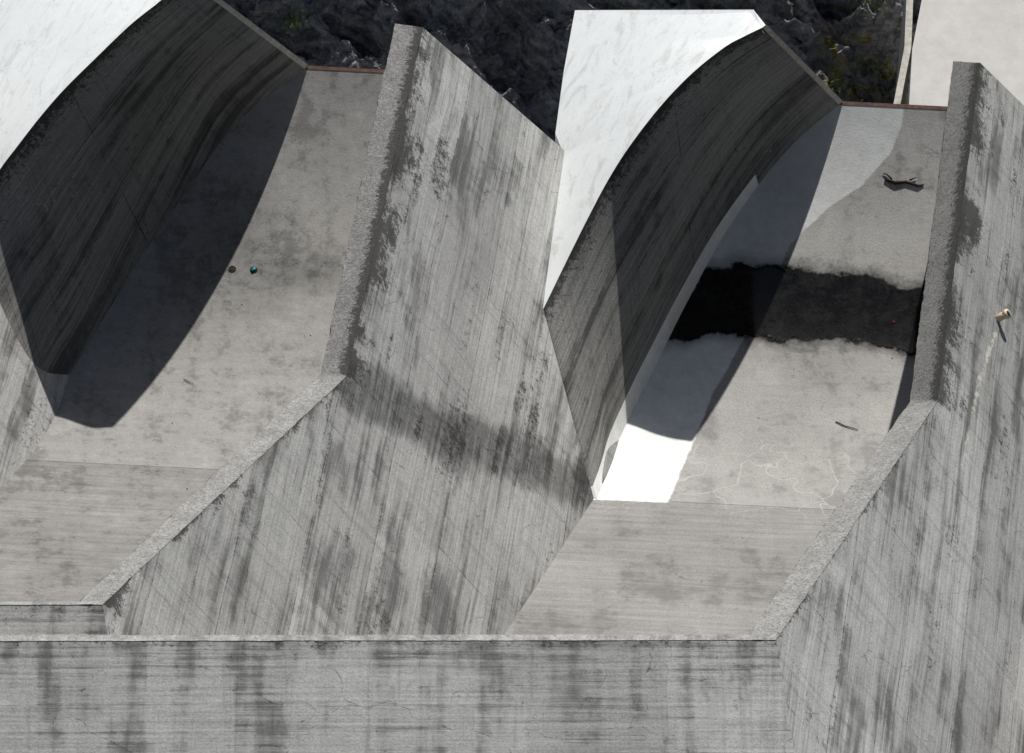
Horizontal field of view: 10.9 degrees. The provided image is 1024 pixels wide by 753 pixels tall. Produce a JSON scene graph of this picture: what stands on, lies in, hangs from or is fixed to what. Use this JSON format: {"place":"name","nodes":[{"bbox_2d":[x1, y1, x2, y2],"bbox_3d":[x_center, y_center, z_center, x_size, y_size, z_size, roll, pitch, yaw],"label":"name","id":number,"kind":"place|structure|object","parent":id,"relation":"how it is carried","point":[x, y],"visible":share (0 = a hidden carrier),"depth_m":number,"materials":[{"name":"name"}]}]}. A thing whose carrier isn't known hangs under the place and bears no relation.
{"place":"outdoors","nodes":[
{"label":"outdoors","id":0,"kind":"place"},
{"bbox_2d":[0,139,68,488],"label":"dividing pier","id":1,"kind":"structure","parent":0,"point":[31,394],"depth_m":145.09,"materials":[{"name":"concrete"}]},
{"bbox_2d":[0,604,107,634],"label":"sill wall","id":2,"kind":"structure","parent":1,"relation":"attached to","point":[85,619],"depth_m":121.29,"materials":[{"name":"grey concrete"}]},
{"bbox_2d":[0,602,102,604],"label":"sill top","id":3,"kind":"structure","parent":2,"relation":"on","point":[48,603],"depth_m":121.45,"materials":[{"name":"grey concrete"}]},
{"bbox_2d":[79,24,618,634],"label":"dividing pier","id":4,"kind":"structure","parent":0,"point":[409,460],"depth_m":138.02,"materials":[{"name":"concrete"}]},
{"bbox_2d":[555,12,764,146],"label":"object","id":5,"kind":"object","parent":4,"relation":"attached to","point":[762,25],"visible":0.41,"depth_m":151.23,"materials":[{"name":"white concrete"}]},
{"bbox_2d":[543,10,838,499],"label":"flow deflector wall","id":6,"kind":"structure","parent":5,"relation":"on","point":[716,137],"depth_m":147.82,"materials":[{"name":"concrete"}]},
{"bbox_2d":[578,10,761,26],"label":"deck end","id":7,"kind":"structure","parent":6,"relation":"on","point":[672,12],"depth_m":150.54,"materials":[{"name":"white concrete"}]},
{"bbox_2d":[762,25,842,103],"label":"edge strip","id":8,"kind":"object","parent":6,"relation":"attached to","point":[802,64],"visible":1,"depth_m":148.84,"materials":[{"name":"concrete"}]},
{"bbox_2d":[32,0,921,141],"bbox_3d":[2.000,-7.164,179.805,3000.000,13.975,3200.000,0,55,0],"label":"rocky gorge ground","id":9,"kind":"structure","parent":0,"point":[513,53],"depth_m":181.00,"materials":[{"name":"black stone"}]},
{"bbox_2d":[0,66,384,601],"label":"spillway chute","id":10,"kind":"object","parent":9,"relation":"on","point":[114,466],"visible":0.59,"depth_m":148.57,"materials":[{"name":"concrete"}]},
{"bbox_2d":[228,266,235,271],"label":"drain hole","id":11,"kind":"object","parent":10,"relation":"on","point":[231,268],"visible":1,"depth_m":150.19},
{"bbox_2d":[250,267,257,272],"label":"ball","id":12,"kind":"object","parent":10,"relation":"on","point":[253,269],"visible":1,"depth_m":150.16,"materials":[{"name":"plastic"}]},
{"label":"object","id":13,"kind":"object","parent":10,"relation":"on","visible":0},
{"bbox_2d":[0,0,303,374],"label":"flow deflector wall","id":14,"kind":"structure","parent":13,"relation":"on","point":[102,164],"depth_m":147.68,"materials":[{"name":"concrete"}]},
{"bbox_2d":[214,0,307,68],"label":"edge strip","id":15,"kind":"object","parent":14,"relation":"attached to","point":[263,34],"visible":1,"depth_m":149.38,"materials":[{"name":"concrete"}]},
{"bbox_2d":[278,4,321,36],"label":"rock shrub","id":16,"kind":"object","parent":9,"relation":"on","point":[298,22],"visible":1,"depth_m":180.53,"materials":[{"name":"green plant"}]},
{"bbox_2d":[505,101,947,634],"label":"spillway chute","id":17,"kind":"object","parent":9,"relation":"on","point":[709,469],"visible":0.77,"depth_m":148.17,"materials":[{"name":"concrete"}]},
{"bbox_2d":[172,180,909,581],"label":"scattered gravel debris","id":18,"kind":"object","parent":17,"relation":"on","point":[272,210],"visible":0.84,"depth_m":149.76,"materials":[{"name":"grey gravel"}]},
{"bbox_2d":[883,173,923,186],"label":"driftwood branch","id":19,"kind":"object","parent":17,"relation":"on","point":[902,182],"visible":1,"depth_m":151.84,"materials":[{"name":"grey wood"}]},
{"bbox_2d":[827,68,850,96],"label":"rock shrub","id":20,"kind":"object","parent":9,"relation":"on","point":[839,79],"visible":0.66,"depth_m":180.27,"materials":[{"name":"green plant"}]},
{"bbox_2d":[833,44,898,92],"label":"rock shrub","id":21,"kind":"object","parent":9,"relation":"on","point":[877,61],"visible":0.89,"depth_m":180.62,"materials":[{"name":"green plant"}]},
{"bbox_2d":[848,0,888,21],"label":"rock shrub","id":22,"kind":"object","parent":9,"relation":"on","point":[865,1],"visible":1,"depth_m":179.69,"materials":[{"name":"green plant"}]},
{"bbox_2d":[894,0,912,103],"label":"kerb wall","id":23,"kind":"structure","parent":9,"relation":"on","point":[903,62],"depth_m":172.54,"materials":[{"name":"concrete"}]},
{"bbox_2d":[749,61,1023,752],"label":"dividing pier","id":24,"kind":"structure","parent":0,"point":[892,617],"depth_m":129.85,"materials":[{"name":"concrete"}]},
{"bbox_2d":[0,640,794,752],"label":"sill wall","id":25,"kind":"structure","parent":24,"relation":"attached to","point":[534,696],"depth_m":119.07,"materials":[{"name":"grey concrete"}]},
{"bbox_2d":[0,634,775,640],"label":"sill top","id":26,"kind":"structure","parent":25,"relation":"on","point":[366,637],"depth_m":119.80,"materials":[{"name":"grey concrete"}]},
{"bbox_2d":[995,309,1010,321],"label":"drain pipe","id":27,"kind":"object","parent":24,"relation":"attached to","point":[1004,314],"visible":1,"depth_m":137.74,"materials":[{"name":"plastic"}]},
{"bbox_2d":[907,0,1023,105],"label":"pale concrete road","id":28,"kind":"structure","parent":0,"point":[988,35],"depth_m":169.69,"materials":[{"name":"white concrete"}]}
]}

